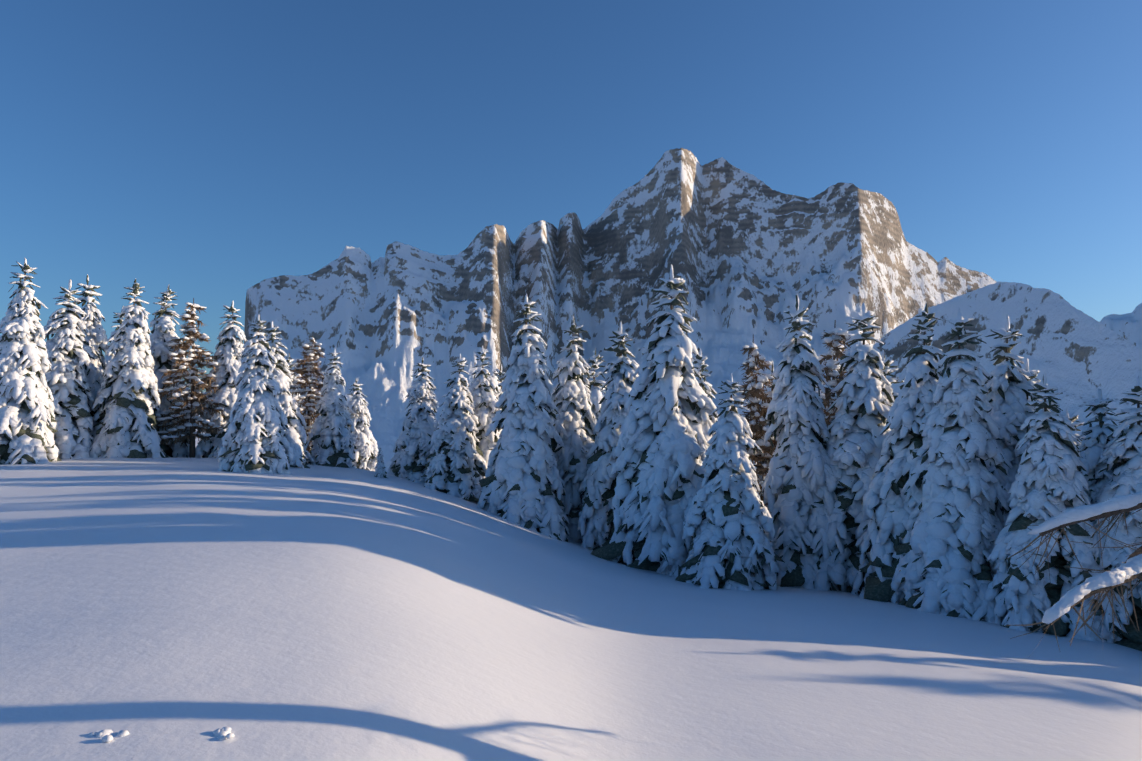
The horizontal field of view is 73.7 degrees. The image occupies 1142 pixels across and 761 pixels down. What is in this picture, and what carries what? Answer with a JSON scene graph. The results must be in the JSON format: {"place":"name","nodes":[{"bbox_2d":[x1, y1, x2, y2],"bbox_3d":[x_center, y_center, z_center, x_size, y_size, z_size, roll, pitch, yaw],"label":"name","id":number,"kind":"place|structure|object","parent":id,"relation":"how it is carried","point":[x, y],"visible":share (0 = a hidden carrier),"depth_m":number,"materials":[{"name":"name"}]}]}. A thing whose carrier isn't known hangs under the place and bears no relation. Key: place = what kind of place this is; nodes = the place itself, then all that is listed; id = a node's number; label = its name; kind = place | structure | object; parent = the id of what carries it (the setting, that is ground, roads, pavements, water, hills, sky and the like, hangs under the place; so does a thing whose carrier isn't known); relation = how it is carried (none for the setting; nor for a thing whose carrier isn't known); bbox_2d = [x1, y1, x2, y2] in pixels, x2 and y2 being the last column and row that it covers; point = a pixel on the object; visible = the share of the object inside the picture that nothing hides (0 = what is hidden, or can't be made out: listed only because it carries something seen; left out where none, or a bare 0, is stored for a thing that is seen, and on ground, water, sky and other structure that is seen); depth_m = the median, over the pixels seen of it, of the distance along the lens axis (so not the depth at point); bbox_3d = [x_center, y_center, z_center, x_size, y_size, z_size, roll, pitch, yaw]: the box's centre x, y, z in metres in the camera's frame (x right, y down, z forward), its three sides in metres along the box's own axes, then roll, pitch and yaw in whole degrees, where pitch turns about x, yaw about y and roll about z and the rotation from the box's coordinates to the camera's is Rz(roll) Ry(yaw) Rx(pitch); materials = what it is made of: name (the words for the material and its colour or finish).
{"place":"outdoors","nodes":[
{"label":"outdoors","id":0,"kind":"place"},
{"bbox_2d":[0,415,1141,760],"bbox_3d":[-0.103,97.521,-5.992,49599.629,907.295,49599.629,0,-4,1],"label":"ground","id":1,"kind":"structure","parent":0,"point":[172,609],"depth_m":7.46,"materials":[{"name":"white snow"}]},
{"bbox_2d":[0,258,61,464],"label":"spruce","id":2,"kind":"object","parent":1,"relation":"on","point":[28,421],"visible":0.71,"depth_m":28.97,"materials":[{"name":"white plant"}]},
{"bbox_2d":[43,279,94,458],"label":"spruce","id":3,"kind":"object","parent":1,"relation":"on","point":[69,351],"visible":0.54,"depth_m":32.13,"materials":[{"name":"white plant"}]},
{"bbox_2d":[74,273,111,430],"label":"spruce","id":4,"kind":"object","parent":1,"relation":"on","point":[96,333],"visible":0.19,"depth_m":34.62,"materials":[{"name":"white plant"}]},
{"bbox_2d":[89,729,128,741],"bbox_3d":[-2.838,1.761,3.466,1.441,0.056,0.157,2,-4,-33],"label":"snow clump","id":5,"kind":"object","parent":1,"relation":"on","point":[105,735],"visible":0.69,"depth_m":3.81,"materials":[{"name":"white snow"}]},
{"bbox_2d":[105,305,124,361],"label":"spruce","id":6,"kind":"object","parent":1,"relation":"on","point":[112,354],"depth_m":40.44,"materials":[{"name":"white plant"}]},
{"bbox_2d":[89,279,169,457],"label":"spruce","id":7,"kind":"object","parent":1,"relation":"on","point":[128,411],"visible":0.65,"depth_m":33.00,"materials":[{"name":"white plant"}]},
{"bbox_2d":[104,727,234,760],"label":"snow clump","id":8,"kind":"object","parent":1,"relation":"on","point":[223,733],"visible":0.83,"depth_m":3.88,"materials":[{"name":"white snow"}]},
{"bbox_2d":[149,284,190,457],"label":"spruce","id":9,"kind":"object","parent":1,"relation":"on","point":[162,332],"visible":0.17,"depth_m":36.58,"materials":[{"name":"plant"}]},
{"bbox_2d":[155,298,225,457],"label":"larch","id":10,"kind":"object","parent":1,"relation":"on","point":[196,405],"visible":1,"depth_m":35.30,"materials":[{"name":"brown wood"}]},
{"bbox_2d":[195,300,247,457],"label":"spruce","id":11,"kind":"object","parent":1,"relation":"on","point":[229,348],"visible":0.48,"depth_m":36.22,"materials":[{"name":"white plant"}]},
{"bbox_2d":[218,314,294,473],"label":"spruce","id":12,"kind":"object","parent":1,"relation":"on","point":[254,439],"visible":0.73,"depth_m":27.23,"materials":[{"name":"white plant"}]},
{"bbox_2d":[264,321,315,467],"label":"spruce","id":13,"kind":"object","parent":1,"relation":"on","point":[296,436],"visible":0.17,"depth_m":33.16,"materials":[{"name":"white plant"}]},
{"bbox_2d":[286,353,305,429],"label":"spruce","id":14,"kind":"object","parent":1,"relation":"on","point":[289,361],"depth_m":41.92,"materials":[{"name":"white plant"}]},
{"bbox_2d":[288,337,324,452],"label":"larch","id":15,"kind":"object","parent":1,"relation":"on","point":[313,398],"visible":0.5,"depth_m":38.32,"materials":[{"name":"brown wood"}]},
{"bbox_2d":[306,348,356,467],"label":"spruce","id":16,"kind":"object","parent":1,"relation":"on","point":[331,435],"visible":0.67,"depth_m":35.02,"materials":[{"name":"white plant"}]},
{"bbox_2d":[346,377,378,470],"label":"spruce","id":17,"kind":"object","parent":1,"relation":"on","point":[366,451],"visible":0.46,"depth_m":42.88,"materials":[{"name":"white plant"}]},
{"bbox_2d":[374,448,386,477],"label":"spruce","id":18,"kind":"object","parent":1,"relation":"on","point":[380,471],"visible":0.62,"depth_m":32.42,"materials":[{"name":"white plant"}]},
{"bbox_2d":[388,356,438,484],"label":"spruce","id":19,"kind":"object","parent":1,"relation":"on","point":[411,451],"visible":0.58,"depth_m":35.15,"materials":[{"name":"white plant"}]},
{"bbox_2d":[421,354,486,503],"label":"spruce","id":20,"kind":"object","parent":1,"relation":"on","point":[456,465],"visible":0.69,"depth_m":32.22,"materials":[{"name":"white plant"}]},
{"bbox_2d":[469,346,501,464],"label":"spruce","id":21,"kind":"object","parent":1,"relation":"on","point":[482,388],"visible":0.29,"depth_m":34.67,"materials":[{"name":"white plant"}]},
{"bbox_2d":[492,364,505,396],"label":"spruce","id":22,"kind":"object","parent":1,"relation":"on","point":[500,376],"depth_m":41.71,"materials":[{"name":"white plant"}]},
{"bbox_2d":[477,293,569,541],"bbox_3d":[-1.789,3.257,29.526,4.082,13.381,4.164,1,-3,-33],"label":"spruce","id":23,"kind":"object","parent":1,"relation":"on","point":[522,483],"visible":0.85,"depth_m":28.67,"materials":[{"name":"white plant"}]},
{"bbox_2d":[551,316,598,543],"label":"spruce","id":24,"kind":"object","parent":1,"relation":"on","point":[574,423],"visible":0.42,"depth_m":31.16,"materials":[{"name":"white plant"}]},
{"bbox_2d":[586,348,607,420],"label":"spruce","id":25,"kind":"object","parent":1,"relation":"on","point":[596,396],"visible":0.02,"depth_m":37.16,"materials":[{"name":"white plant"}]},
{"bbox_2d":[578,322,638,549],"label":"spruce","id":26,"kind":"object","parent":1,"relation":"on","point":[597,486],"visible":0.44,"depth_m":28.82,"materials":[{"name":"white plant"}]},
{"bbox_2d":[591,264,717,576],"bbox_3d":[3.226,3.741,25.275,5.541,15.488,5.092,-2,-4,29],"label":"spruce","id":27,"kind":"object","parent":1,"relation":"on","point":[662,447],"visible":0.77,"depth_m":24.61,"materials":[{"name":"white plant"}]},
{"bbox_2d":[692,348,717,436],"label":"spruce","id":28,"kind":"object","parent":1,"relation":"on","point":[707,388],"visible":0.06,"depth_m":33.74,"materials":[{"name":"white plant"}]},
{"bbox_2d":[675,373,783,590],"bbox_3d":[4.565,4.407,21.593,3.731,9.316,3.363,1,-4,14],"label":"spruce","id":29,"kind":"object","parent":1,"relation":"on","point":[729,516],"visible":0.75,"depth_m":21.13,"materials":[{"name":"white plant"}]},
{"bbox_2d":[732,334,777,532],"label":"larch","id":30,"kind":"object","parent":1,"relation":"on","point":[755,414],"visible":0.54,"depth_m":31.00,"materials":[{"name":"plant"}]},
{"bbox_2d":[747,360,778,562],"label":"spruce","id":31,"kind":"object","parent":1,"relation":"on","point":[769,393],"depth_m":31.93,"materials":[{"name":"brown plant"}]},
{"bbox_2d":[762,294,848,591],"bbox_3d":[7.318,3.502,23.921,3.792,12.585,3.874,5,-6,-43],"label":"spruce","id":32,"kind":"object","parent":1,"relation":"on","point":[801,480],"visible":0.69,"depth_m":23.26,"materials":[{"name":"white plant"}]},
{"bbox_2d":[815,320,854,444],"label":"fir tree","id":33,"kind":"object","parent":1,"relation":"on","point":[834,337],"visible":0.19,"depth_m":29.77,"materials":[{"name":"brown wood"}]},
{"bbox_2d":[814,303,894,592],"bbox_3d":[9.053,4.620,23.489,5.148,14.227,5.057,-1,-5,31],"label":"spruce","id":34,"kind":"object","parent":1,"relation":"on","point":[854,445],"visible":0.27,"depth_m":22.95,"materials":[{"name":"white plant"}]},
{"bbox_2d":[882,349,903,408],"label":"spruce","id":35,"kind":"object","parent":1,"relation":"on","point":[887,371],"visible":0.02,"depth_m":29.87,"materials":[{"name":"white plant"}]},
{"bbox_2d":[852,302,943,602],"bbox_3d":[9.190,3.932,20.398,3.842,12.224,3.983,0,-4,8],"label":"spruce","id":36,"kind":"object","parent":1,"relation":"on","point":[889,505],"visible":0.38,"depth_m":20.29,"materials":[{"name":"white plant"}]},
{"bbox_2d":[891,307,1012,621],"bbox_3d":[9.545,3.745,18.767,3.409,11.142,3.478,1,-2,6],"label":"spruce","id":37,"kind":"object","parent":1,"relation":"on","point":[954,526],"visible":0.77,"depth_m":18.16,"materials":[{"name":"white plant"}]},
{"bbox_2d":[976,316,1036,526],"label":"spruce","id":38,"kind":"object","parent":1,"relation":"on","point":[1008,385],"visible":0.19,"depth_m":21.19,"materials":[{"name":"white plant"}]},
{"bbox_2d":[1025,358,1049,411],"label":"spruce","id":39,"kind":"object","parent":1,"relation":"on","point":[1033,373],"depth_m":25.38,"materials":[{"name":"white plant"}]},
{"bbox_2d":[985,372,1122,642],"bbox_3d":[10.246,4.043,16.429,3.347,8.468,3.195,-2,-2,22],"label":"spruce","id":40,"kind":"object","parent":1,"relation":"on","point":[1050,481],"visible":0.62,"depth_m":15.88,"materials":[{"name":"white plant"}]},
{"bbox_2d":[1058,408,1085,448],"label":"spruce","id":41,"kind":"object","parent":1,"relation":"on","point":[1073,418],"visible":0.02,"depth_m":23.88,"materials":[{"name":"white plant"}]},
{"bbox_2d":[1006,490,1141,656],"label":"branch","id":42,"kind":"object","parent":1,"relation":"on","point":[1129,570],"visible":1,"depth_m":5.09,"materials":[{"name":"brown wood"}]},
{"bbox_2d":[1077,388,1119,524],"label":"spruce","id":43,"kind":"object","parent":1,"relation":"on","point":[1092,445],"visible":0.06,"depth_m":18.00,"materials":[{"name":"white plant"}]},
{"bbox_2d":[1090,376,1141,650],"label":"spruce","id":44,"kind":"object","parent":1,"relation":"on","point":[1122,451],"visible":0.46,"depth_m":15.51,"materials":[{"name":"white plant"}]},
{"bbox_2d":[0,0,1141,398],"label":"sky","id":45,"kind":"structure","parent":0,"point":[209,150],"materials":[{"name":"blue"}]},
{"bbox_2d":[244,148,995,473],"bbox_3d":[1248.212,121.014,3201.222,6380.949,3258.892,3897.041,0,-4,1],"label":"mountain massif","id":46,"kind":"structure","parent":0,"point":[747,256],"depth_m":4210.98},
{"bbox_2d":[823,281,1141,449],"bbox_3d":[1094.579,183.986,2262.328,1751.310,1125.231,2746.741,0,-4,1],"label":"mountain ridge","id":47,"kind":"structure","parent":0,"point":[1079,358],"depth_m":2506.40,"materials":[{"name":"white snow"}]},
{"bbox_2d":[1100,303,1141,348],"bbox_3d":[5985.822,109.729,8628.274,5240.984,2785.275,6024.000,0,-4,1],"label":"mountain peaks","id":48,"kind":"object","parent":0,"point":[1127,326],"depth_m":9986.60,"materials":[{"name":"white snow"}]}
]}

